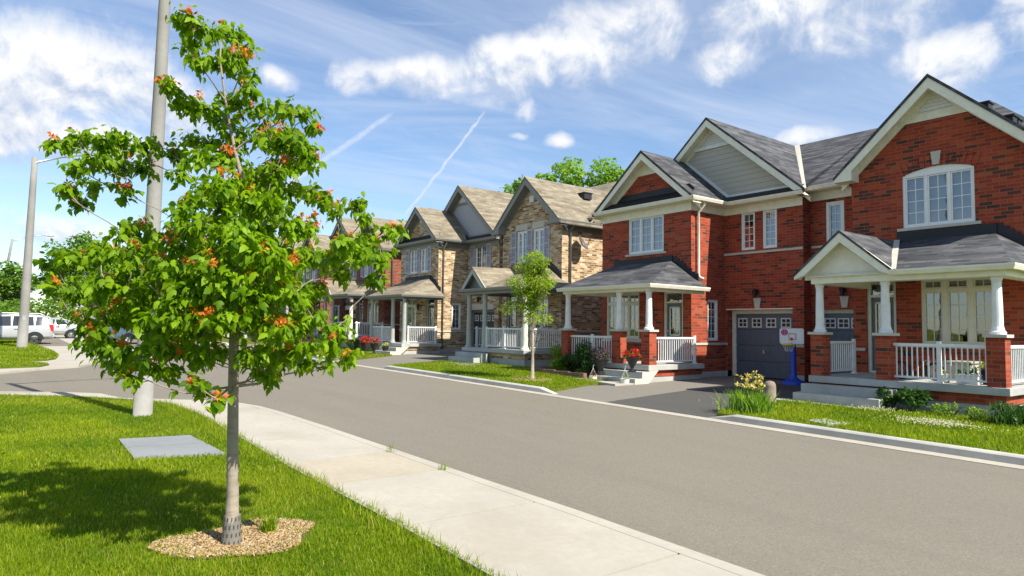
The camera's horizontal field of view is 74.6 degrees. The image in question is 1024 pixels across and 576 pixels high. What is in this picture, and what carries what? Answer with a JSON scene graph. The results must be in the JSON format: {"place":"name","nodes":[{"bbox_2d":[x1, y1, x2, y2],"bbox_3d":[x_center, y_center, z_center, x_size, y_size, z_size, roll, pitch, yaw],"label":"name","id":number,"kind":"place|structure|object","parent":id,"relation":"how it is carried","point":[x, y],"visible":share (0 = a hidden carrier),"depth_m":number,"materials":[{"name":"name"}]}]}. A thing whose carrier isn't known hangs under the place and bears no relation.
{"place":"outdoors","nodes":[
{"label":"outdoors","id":0,"kind":"place"},
{"bbox_2d":[0,364,48,368],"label":"corner lawn","id":1,"kind":"structure","parent":0,"point":[27,366],"depth_m":20.08,"materials":[{"name":"green plant"}]},
{"bbox_2d":[0,344,58,361],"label":"corner lawn","id":2,"kind":"structure","parent":0,"point":[34,360],"depth_m":23.10,"materials":[{"name":"green plant"}]},
{"bbox_2d":[16,154,110,346],"bbox_3d":[-19.950,-1.739,30.444,4.255,9.026,0.535,1,-3,-5],"label":"street lamp","id":3,"kind":"object","parent":2,"relation":"on","point":[23,327],"visible":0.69,"depth_m":30.13,"materials":[{"name":"concrete"}]},
{"bbox_2d":[38,336,68,345],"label":"side street","id":4,"kind":"structure","parent":0,"point":[55,341],"depth_m":36.52,"materials":[{"name":"concrete"}]},
{"bbox_2d":[0,313,53,343],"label":"parked car","id":5,"kind":"object","parent":4,"relation":"on","point":[41,326],"visible":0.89,"depth_m":34.08,"materials":[{"name":"silver metal"}]},
{"bbox_2d":[52,318,76,337],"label":"parked car","id":6,"kind":"object","parent":4,"relation":"on","point":[61,329],"visible":0.29,"depth_m":43.08,"materials":[{"name":"silver metal"}]},
{"bbox_2d":[0,335,133,373],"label":"corner pavement","id":7,"kind":"structure","parent":0,"point":[65,359],"depth_m":23.22,"materials":[{"name":"concrete"}]},
{"bbox_2d":[217,337,266,344],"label":"front lawn","id":8,"kind":"structure","parent":0,"point":[240,340],"depth_m":43.82,"materials":[{"name":"green plant"}]},
{"bbox_2d":[0,393,517,575],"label":"verge lawn","id":9,"kind":"structure","parent":0,"point":[242,510],"depth_m":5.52,"materials":[{"name":"green plant"}]},
{"bbox_2d":[133,0,170,416],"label":"street lamp","id":10,"kind":"object","parent":9,"relation":"on","point":[143,401],"visible":0.41,"depth_m":10.93,"materials":[{"name":"concrete"}]},
{"bbox_2d":[119,435,224,459],"bbox_3d":[-4.281,1.989,8.379,0.930,0.070,1.620,3,-4,-37],"label":"utility vault cover","id":11,"kind":"object","parent":9,"relation":"on","point":[182,445],"visible":0.79,"depth_m":8.30,"materials":[{"name":"concrete"}]},
{"bbox_2d":[32,1,409,544],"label":"maple tree","id":12,"kind":"object","parent":9,"relation":"on","point":[213,289],"visible":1,"depth_m":4.52,"materials":[{"name":"green plant"}]},
{"bbox_2d":[147,517,314,558],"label":"wood chips","id":13,"kind":"object","parent":9,"relation":"on","point":[208,541],"visible":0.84,"depth_m":4.89,"materials":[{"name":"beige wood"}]},
{"bbox_2d":[254,513,283,532],"bbox_3d":[-1.871,1.806,5.177,0.248,0.150,0.232,3,-4,-37],"label":"grass tuft","id":14,"kind":"object","parent":13,"relation":"on","point":[269,525],"visible":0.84,"depth_m":5.15,"materials":[{"name":"green plant"}]},
{"bbox_2d":[305,533,318,551],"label":"grass tuft","id":15,"kind":"object","parent":9,"relation":"on","point":[310,544],"visible":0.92,"depth_m":4.82,"materials":[{"name":"green plant"}]},
{"bbox_2d":[343,355,391,362],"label":"front lawn","id":16,"kind":"structure","parent":0,"point":[358,358],"depth_m":28.54,"materials":[{"name":"green plant"}]},
{"bbox_2d":[344,338,360,349],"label":"rose bush","id":17,"kind":"object","parent":16,"relation":"on","point":[351,344],"visible":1,"depth_m":34.45,"materials":[{"name":"green plant"}]},
{"bbox_2d":[359,336,369,352],"bbox_3d":[-6.981,2.655,31.805,0.570,0.846,0.615,3,-4,-37],"label":"flower urn","id":18,"kind":"object","parent":16,"relation":"on","point":[364,344],"visible":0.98,"depth_m":31.69,"materials":[{"name":"red plant"}]},
{"bbox_2d":[380,342,390,350],"bbox_3d":[-5.840,2.684,30.902,0.460,0.414,0.436,3,-4,-37],"label":"flower pot","id":19,"kind":"object","parent":16,"relation":"on","point":[385,347],"visible":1,"depth_m":30.80,"materials":[{"name":"yellow plant"}]},
{"bbox_2d":[0,393,739,575],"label":"pavement","id":20,"kind":"structure","parent":0,"point":[502,531],"depth_m":5.77,"materials":[{"name":"concrete"}]},
{"bbox_2d":[356,353,454,367],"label":"driveway","id":21,"kind":"structure","parent":0,"point":[379,362],"depth_m":28.20,"materials":[{"name":"concrete"}]},
{"bbox_2d":[410,365,598,391],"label":"front lawn","id":22,"kind":"structure","parent":0,"point":[567,387],"depth_m":17.93,"materials":[{"name":"green plant"}]},
{"bbox_2d":[498,250,557,378],"bbox_3d":[0.606,0.753,19.148,1.674,3.754,1.778,3,-4,-37],"label":"young tree","id":23,"kind":"object","parent":22,"relation":"on","point":[534,284],"visible":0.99,"depth_m":19.16,"materials":[{"name":"green plant"}]},
{"bbox_2d":[511,377,551,380],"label":"wood chips","id":24,"kind":"object","parent":22,"relation":"on","point":[530,379],"visible":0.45,"depth_m":19.00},
{"bbox_2d":[534,366,586,377],"bbox_3d":[1.306,2.704,21.514,0.465,0.255,3.566,2,-4,-23],"label":"garden edging","id":25,"kind":"object","parent":22,"relation":"on","point":[562,373],"visible":0.6,"depth_m":20.84,"materials":[{"name":"stone"}]},
{"bbox_2d":[0,334,1023,575],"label":"road","id":26,"kind":"structure","parent":0,"point":[767,502],"depth_m":8.12,"materials":[{"name":"grey asphalt"}]},
{"bbox_2d":[0,260,41,311],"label":"background tree","id":27,"kind":"object","parent":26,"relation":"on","point":[9,289],"visible":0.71,"depth_m":52.41,"materials":[{"name":"green plant"}]},
{"bbox_2d":[0,235,53,300],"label":"street lamp","id":28,"kind":"object","parent":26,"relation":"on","point":[10,250],"visible":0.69,"depth_m":67.48,"materials":[{"name":"metal"}]},
{"bbox_2d":[33,230,102,314],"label":"background tree","id":29,"kind":"object","parent":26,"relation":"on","point":[79,239],"visible":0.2,"depth_m":51.32,"materials":[{"name":"green plant"}]},
{"bbox_2d":[62,241,113,309],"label":"background tree","id":30,"kind":"object","parent":26,"relation":"on","point":[92,306],"visible":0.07,"depth_m":59.30,"materials":[{"name":"green plant"}]},
{"bbox_2d":[107,326,173,343],"bbox_3d":[-21.700,2.549,39.321,1.790,1.378,4.368,-1,-4,28],"label":"parked car","id":31,"kind":"object","parent":26,"relation":"on","point":[127,335],"visible":0.19,"depth_m":37.56,"materials":[{"name":"blue paint"}]},
{"bbox_2d":[0,391,764,575],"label":"kerb","id":32,"kind":"structure","parent":26,"relation":"on","point":[718,563],"depth_m":6.13,"materials":[{"name":"concrete"}]},
{"bbox_2d":[0,0,1023,319],"label":"sky","id":33,"kind":"structure","parent":0,"point":[418,101],"materials":[{"name":"blue"}]},
{"bbox_2d":[498,153,625,193],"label":"leafy tree","id":34,"kind":"object","parent":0,"point":[571,171],"visible":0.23,"depth_m":56.74,"materials":[{"name":"green plant"}]},
{"bbox_2d":[356,364,785,417],"bbox_3d":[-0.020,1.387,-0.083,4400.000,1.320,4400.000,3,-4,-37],"label":"ground","id":35,"kind":"structure","parent":0,"point":[693,415],"depth_m":23.42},
{"bbox_2d":[0,299,34,313],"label":"hedge bush","id":36,"kind":"object","parent":35,"relation":"on","point":[11,310],"visible":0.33,"depth_m":44.47,"materials":[{"name":"green plant"}]},
{"bbox_2d":[2,296,85,318],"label":"hedge bush","id":37,"kind":"object","parent":35,"relation":"on","point":[52,310],"visible":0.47,"depth_m":48.77,"materials":[{"name":"green plant"}]},
{"bbox_2d":[244,237,303,338],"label":"semi detached house","id":38,"kind":"structure","parent":35,"relation":"on","point":[296,245],"depth_m":52.51,"materials":[{"name":"brown brick"}]},
{"bbox_2d":[280,218,359,341],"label":"semi detached house","id":39,"kind":"structure","parent":35,"relation":"on","point":[349,225],"depth_m":46.53,"materials":[{"name":"brown brick"}]},
{"bbox_2d":[334,305,339,321],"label":"window","id":40,"kind":"structure","parent":39,"relation":"in","point":[336,307],"depth_m":46.47,"materials":[{"name":"grey glass"}]},
{"bbox_2d":[348,265,355,280],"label":"window","id":41,"kind":"structure","parent":39,"relation":"in","point":[352,269],"depth_m":46.13,"materials":[{"name":"white glass"}]},
{"bbox_2d":[353,312,355,335],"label":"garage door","id":42,"kind":"structure","parent":39,"relation":"in","point":[354,313],"depth_m":46.02,"materials":[{"name":"paint"}]},
{"bbox_2d":[315,217,406,349],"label":"semi detached house","id":43,"kind":"structure","parent":35,"relation":"on","point":[382,312],"depth_m":39.30,"materials":[{"name":"brown brick"}]},
{"bbox_2d":[338,298,347,305],"bbox_3d":[-9.431,0.694,37.559,0.536,0.616,0.565,0,-4,18],"label":"hanging basket","id":44,"kind":"object","parent":43,"relation":"hanging from","point":[342,304],"visible":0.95,"depth_m":37.46,"materials":[{"name":"green plant"}]},
{"bbox_2d":[360,305,362,334],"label":"door","id":45,"kind":"structure","parent":43,"relation":"in","point":[361,307],"depth_m":41.62,"materials":[{"name":"grey paint"}]},
{"bbox_2d":[362,265,368,277],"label":"window","id":46,"kind":"structure","parent":43,"relation":"in","point":[366,267],"depth_m":41.23,"materials":[{"name":"white glass"}]},
{"bbox_2d":[365,299,377,324],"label":"window","id":47,"kind":"structure","parent":43,"relation":"in","point":[376,301],"depth_m":40.03,"materials":[{"name":"white glass"}]},
{"bbox_2d":[364,185,536,354],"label":"semi detached house","id":48,"kind":"structure","parent":35,"relation":"on","point":[449,246],"depth_m":34.04,"materials":[{"name":"brick"}]},
{"bbox_2d":[408,250,424,274],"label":"window","id":49,"kind":"structure","parent":48,"relation":"in","point":[412,252],"depth_m":35.55,"materials":[{"name":"white glass"}]},
{"bbox_2d":[400,299,433,329],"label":"window","id":50,"kind":"structure","parent":48,"relation":"in","point":[411,304],"depth_m":35.73,"materials":[{"name":"white glass"}]},
{"bbox_2d":[418,248,428,273],"bbox_3d":[-4.442,-1.406,34.710,0.320,1.330,0.980,3,-4,-37],"label":"window","id":51,"kind":"structure","parent":48,"relation":"in","point":[423,262],"depth_m":34.83,"materials":[{"name":"white glass"}]},
{"bbox_2d":[428,306,433,340],"bbox_3d":[-4.027,1.803,33.977,0.180,1.830,0.640,3,-4,-37],"label":"door","id":52,"kind":"structure","parent":48,"relation":"in","point":[430,307],"depth_m":34.07,"materials":[{"name":"teal paint"}]},
{"bbox_2d":[452,303,460,328],"bbox_3d":[-2.905,1.441,34.116,0.540,1.320,0.245,3,-4,-37],"label":"window","id":53,"kind":"structure","parent":48,"relation":"in","point":[456,314],"depth_m":34.17,"materials":[{"name":"white plastic"}]},
{"bbox_2d":[474,312,493,346],"bbox_3d":[-1.316,2.222,33.555,0.075,2.008,2.020,3,-4,-37],"label":"garage door","id":54,"kind":"structure","parent":48,"relation":"in","point":[490,315],"depth_m":33.87,"materials":[{"name":"teal paint"}]},
{"bbox_2d":[476,240,502,266],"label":"window","id":55,"kind":"structure","parent":48,"relation":"in","point":[482,251],"depth_m":33.87,"materials":[{"name":"white glass"}]},
{"bbox_2d":[381,366,557,393],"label":"kerb","id":56,"kind":"structure","parent":35,"relation":"on","point":[492,382],"depth_m":19.02,"materials":[{"name":"concrete"}]},
{"bbox_2d":[448,176,616,366],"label":"semi detached house","id":57,"kind":"structure","parent":35,"relation":"on","point":[559,225],"depth_m":27.43,"materials":[{"name":"brick"}]},
{"bbox_2d":[509,302,516,344],"bbox_3d":[0.089,1.564,29.248,0.180,1.860,0.560,3,-4,-37],"label":"door","id":58,"kind":"structure","parent":57,"relation":"in","point":[514,314],"depth_m":29.30,"materials":[{"name":"white paint"}]},
{"bbox_2d":[514,231,536,264],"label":"window","id":59,"kind":"structure","parent":57,"relation":"in","point":[524,233],"depth_m":28.97,"materials":[{"name":"white glass"}]},
{"bbox_2d":[528,294,547,331],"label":"window","id":60,"kind":"structure","parent":57,"relation":"in","point":[545,308],"depth_m":27.67,"materials":[{"name":"grey glass"}]},
{"bbox_2d":[530,228,545,262],"bbox_3d":[1.190,-1.766,27.991,0.320,1.410,0.950,3,-4,-37],"label":"window","id":61,"kind":"structure","parent":57,"relation":"in","point":[540,232],"depth_m":28.08,"materials":[{"name":"white glass"}]},
{"bbox_2d":[210,342,1023,469],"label":"gutter strip","id":62,"kind":"object","parent":35,"relation":"on","point":[995,463],"visible":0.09,"depth_m":11.67,"materials":[{"name":"concrete"}]},
{"bbox_2d":[556,117,893,384],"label":"semi detached house","id":63,"kind":"structure","parent":35,"relation":"on","point":[703,251],"depth_m":21.73,"materials":[{"name":"red brick"}]},
{"bbox_2d":[590,345,610,374],"bbox_3d":[2.648,2.136,20.043,0.652,0.897,0.642,3,-4,-37],"label":"flower urn","id":64,"kind":"object","parent":63,"relation":"on","point":[600,363],"visible":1,"depth_m":19.95,"materials":[{"name":"grey stone"}]},
{"bbox_2d":[603,293,640,340],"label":"window","id":65,"kind":"structure","parent":63,"relation":"in","point":[630,301],"depth_m":23.38,"materials":[{"name":"beige plastic"}]},
{"bbox_2d":[622,348,641,371],"bbox_3d":[3.341,2.000,18.829,0.569,0.703,0.589,3,-4,-37],"label":"flower urn","id":66,"kind":"object","parent":63,"relation":"on","point":[633,357],"visible":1,"depth_m":18.75,"materials":[{"name":"red plant"}]},
{"bbox_2d":[625,214,665,256],"bbox_3d":[4.607,-1.766,22.807,0.320,1.330,1.790,3,-4,-37],"label":"window","id":67,"kind":"structure","parent":63,"relation":"in","point":[648,236],"depth_m":22.92,"materials":[{"name":"white glass"}]},
{"bbox_2d":[667,303,681,359],"bbox_3d":[5.292,1.405,21.721,0.180,1.830,0.640,3,-4,-37],"label":"door","id":68,"kind":"structure","parent":63,"relation":"in","point":[677,307],"depth_m":21.75,"materials":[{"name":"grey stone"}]},
{"bbox_2d":[677,293,717,340],"bbox_3d":[6.194,1.058,22.151,1.140,1.920,0.975,3,-4,-37],"label":"window","id":69,"kind":"structure","parent":63,"relation":"in","point":[679,295],"depth_m":21.91,"materials":[{"name":"white plastic"}]},
{"bbox_2d":[742,212,767,250],"bbox_3d":[7.997,-1.815,21.924,0.975,1.840,1.100,3,-4,-37],"label":"window","id":70,"kind":"structure","parent":63,"relation":"in","point":[751,221],"depth_m":21.78,"materials":[{"name":"white plastic"}]},
{"bbox_2d":[736,314,792,378],"bbox_3d":[7.993,1.824,21.292,0.100,2.008,2.020,3,-4,-37],"label":"garage door","id":71,"kind":"structure","parent":63,"relation":"in","point":[774,353],"depth_m":21.32,"materials":[{"name":"grey metal"}]},
{"bbox_2d":[763,209,803,258],"bbox_3d":[8.460,-1.845,21.316,0.975,1.840,1.090,3,-4,-37],"label":"window","id":72,"kind":"structure","parent":63,"relation":"in","point":[772,214],"depth_m":21.17,"materials":[{"name":"white glass"}]},
{"bbox_2d":[708,415,1023,465],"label":"kerb","id":73,"kind":"structure","parent":35,"relation":"on","point":[996,456],"depth_m":10.21,"materials":[{"name":"concrete"}]},
{"bbox_2d":[793,74,1023,417],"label":"semi detached house","id":74,"kind":"structure","parent":35,"relation":"on","point":[917,198],"depth_m":15.66,"materials":[{"name":"red brick"}]},
{"bbox_2d":[826,200,843,241],"bbox_3d":[9.614,-1.955,19.861,0.245,1.200,0.550,3,-4,-37],"label":"window","id":75,"kind":"structure","parent":74,"relation":"in","point":[835,209],"depth_m":19.95,"materials":[{"name":"white glass"}]},
{"bbox_2d":[824,313,853,373],"bbox_3d":[9.856,1.745,19.525,0.075,2.008,1.590,3,-4,-37],"label":"garage door","id":76,"kind":"structure","parent":74,"relation":"in","point":[832,321],"depth_m":19.78,"materials":[{"name":"grey metal"}]},
{"bbox_2d":[872,297,893,370],"bbox_3d":[9.408,1.167,16.992,0.180,1.860,0.560,3,-4,-37],"label":"door","id":77,"kind":"structure","parent":74,"relation":"in","point":[875,301],"depth_m":17.13,"materials":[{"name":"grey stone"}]},
{"bbox_2d":[898,349,946,380],"bbox_3d":[8.820,1.663,14.601,0.396,0.671,1.030,7,-7,-59],"label":"child bicycle","id":78,"kind":"object","parent":74,"relation":"on","point":[915,368],"visible":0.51,"depth_m":14.65,"materials":[{"name":"metal"}]},
{"bbox_2d":[897,164,981,231],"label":"window","id":79,"kind":"structure","parent":74,"relation":"in","point":[939,196],"depth_m":16.15,"materials":[{"name":"white glass"}]},
{"bbox_2d":[942,370,953,382],"bbox_3d":[8.956,1.823,13.909,0.372,0.272,0.306,3,-4,-37],"label":"flower pot","id":80,"kind":"object","parent":74,"relation":"on","point":[947,381],"visible":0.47,"depth_m":13.84,"materials":[{"name":"white ceramic"}]},
{"bbox_2d":[918,278,991,348],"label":"window","id":81,"kind":"structure","parent":74,"relation":"in","point":[954,311],"depth_m":15.77,"materials":[{"name":"glass"}]},
{"bbox_2d":[955,363,981,384],"bbox_3d":[9.245,1.721,13.621,0.379,0.449,0.477,3,-4,-37],"label":"planter","id":82,"kind":"object","parent":74,"relation":"on","point":[959,375],"visible":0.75,"depth_m":13.54,"materials":[{"name":"white plastic"}]},
{"bbox_2d":[977,361,986,384],"bbox_3d":[9.582,1.694,13.469,0.378,0.494,0.403,0,-4,16],"label":"flower pot","id":83,"kind":"object","parent":74,"relation":"on","point":[983,376],"visible":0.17,"depth_m":13.47,"materials":[{"name":"black ceramic"}]},
{"bbox_2d":[575,378,633,385],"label":"front path","id":84,"kind":"structure","parent":0,"point":[612,383],"depth_m":18.61,"materials":[{"name":"concrete"}]},
{"bbox_2d":[555,376,782,417],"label":"driveway","id":85,"kind":"structure","parent":0,"point":[604,393],"depth_m":17.70,"materials":[{"name":"concrete"}]},
{"bbox_2d":[620,370,629,383],"bbox_3d":[3.127,2.437,18.586,0.283,0.576,0.273,1,-3,-5],"label":"flower pot","id":86,"kind":"object","parent":85,"relation":"on","point":[625,380],"visible":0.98,"depth_m":18.49,"materials":[{"name":"white ceramic"}]},
{"bbox_2d":[609,382,811,416],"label":"driveway","id":87,"kind":"structure","parent":0,"point":[687,402],"depth_m":15.28,"materials":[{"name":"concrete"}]},
{"bbox_2d":[780,328,805,385],"bbox_3d":[7.999,1.958,19.227,0.848,1.605,0.678,3,-4,-37],"label":"toy basketball hoop","id":88,"kind":"object","parent":87,"relation":"on","point":[791,338],"visible":0.98,"depth_m":19.18,"materials":[{"name":"blue plastic"}]},
{"bbox_2d":[776,398,885,410],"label":"front path","id":89,"kind":"structure","parent":0,"point":[793,400],"depth_m":15.08,"materials":[{"name":"concrete"}]},
{"bbox_2d":[717,402,1023,453],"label":"front lawn","id":90,"kind":"structure","parent":0,"point":[725,414],"depth_m":11.57,"materials":[{"name":"green plant"}]},
{"bbox_2d":[0,340,1023,454],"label":"grass","id":91,"kind":"structure","parent":90,"relation":"on","point":[10,350],"depth_m":12.95,"materials":[{"name":"green plant"}]},
{"bbox_2d":[714,370,786,413],"bbox_3d":[4.601,2.013,13.137,1.445,0.802,1.326,3,-4,-37],"label":"iris clump","id":92,"kind":"object","parent":90,"relation":"on","point":[748,400],"visible":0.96,"depth_m":13.05,"materials":[{"name":"green plant"}]},
{"bbox_2d":[764,381,775,402],"bbox_3d":[5.631,2.268,14.680,0.260,0.480,0.260,3,-4,-37],"label":"bollard","id":93,"kind":"object","parent":90,"relation":"on","point":[770,386],"visible":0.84,"depth_m":14.58,"materials":[{"name":"stone"}]},
{"bbox_2d":[806,419,846,425],"bbox_3d":[5.517,2.359,11.758,0.514,0.058,0.621,2,-4,-17],"label":"utility cover","id":94,"kind":"object","parent":90,"relation":"on","point":[831,423],"visible":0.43,"depth_m":11.66,"materials":[{"name":"concrete"}]},
{"bbox_2d":[834,404,915,412],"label":"clover flowers","id":95,"kind":"object","parent":90,"relation":"on","point":[877,409],"visible":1,"depth_m":13.29,"materials":[{"name":"white plant"}]},
{"bbox_2d":[873,386,902,407],"bbox_3d":[7.832,2.285,13.960,0.547,0.517,0.563,3,-4,-37],"label":"shrub","id":96,"kind":"object","parent":90,"relation":"on","point":[888,399],"visible":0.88,"depth_m":13.94,"materials":[{"name":"green plant"}]},
{"bbox_2d":[891,384,934,411],"bbox_3d":[8.092,2.236,13.588,0.649,0.590,0.682,2,-4,-14],"label":"shrub","id":97,"kind":"object","parent":90,"relation":"on","point":[912,398],"visible":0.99,"depth_m":13.50,"materials":[{"name":"green plant"}]},
{"bbox_2d":[867,413,1019,430],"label":"clover flowers","id":98,"kind":"object","parent":90,"relation":"on","point":[949,422],"visible":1,"depth_m":11.47,"materials":[{"name":"white plant"}]},
{"bbox_2d":[926,401,961,416],"bbox_3d":[8.287,2.329,12.881,0.446,0.346,0.593,3,-4,-37],"label":"weedy plant","id":99,"kind":"object","parent":90,"relation":"on","point":[942,408],"visible":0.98,"depth_m":12.87,"materials":[{"name":"green plant"}]},
{"bbox_2d":[964,406,995,421],"bbox_3d":[8.545,2.313,12.278,0.514,0.326,0.384,-1,-4,29],"label":"weedy plant","id":100,"kind":"object","parent":90,"relation":"on","point":[975,413],"visible":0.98,"depth_m":12.28,"materials":[{"name":"green plant"}]},
{"bbox_2d":[988,400,1023,426],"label":"daylily","id":101,"kind":"object","parent":90,"relation":"on","point":[1010,416],"visible":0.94,"depth_m":11.83,"materials":[{"name":"green plant"}]},
{"bbox_2d":[990,401,1022,416],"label":"shrub","id":102,"kind":"object","parent":90,"relation":"on","point":[998,404],"visible":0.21,"depth_m":12.25,"materials":[{"name":"green plant"}]},
{"bbox_2d":[924,359,981,378],"bbox_3d":[9.752,1.817,14.864,0.600,0.420,0.930,3,-4,-37],"label":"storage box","id":103,"kind":"object","parent":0,"point":[953,366],"visible":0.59,"depth_m":14.62,"materials":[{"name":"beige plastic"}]},
{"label":"front path","id":104,"kind":"structure","parent":0,"visible":0},
{"bbox_2d":[369,336,380,353],"bbox_3d":[-6.386,2.638,31.173,0.608,0.822,0.628,3,-4,-37],"label":"flower urn","id":105,"kind":"object","parent":104,"relation":"on","point":[373,345],"visible":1,"depth_m":31.05,"materials":[{"name":"red plant"}]},
{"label":"soil","id":106,"kind":"structure","parent":0,"visible":0},
{"bbox_2d":[549,344,560,367],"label":"shrub","id":107,"kind":"object","parent":106,"relation":"on","point":[557,350],"visible":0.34,"depth_m":22.41,"materials":[{"name":"green plant"}]},
{"bbox_2d":[550,356,568,370],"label":"hosta plant","id":108,"kind":"object","parent":106,"relation":"on","point":[555,363],"visible":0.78,"depth_m":21.53,"materials":[{"name":"green plant"}]},
{"bbox_2d":[560,354,579,371],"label":"shrub","id":109,"kind":"object","parent":106,"relation":"on","point":[567,358],"visible":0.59,"depth_m":21.40,"materials":[{"name":"green plant"}]},
{"bbox_2d":[570,339,596,372],"bbox_3d":[2.194,2.183,20.958,0.746,1.174,0.971,3,-4,-37],"label":"rose bush","id":110,"kind":"object","parent":106,"relation":"on","point":[575,359],"visible":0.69,"depth_m":20.97,"materials":[{"name":"green plant"}]},
{"bbox_2d":[578,344,596,374],"bbox_3d":[2.310,2.231,20.519,0.573,1.039,0.790,2,-4,-15],"label":"shrub","id":111,"kind":"object","parent":106,"relation":"on","point":[583,356],"visible":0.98,"depth_m":20.43,"materials":[{"name":"green plant"}]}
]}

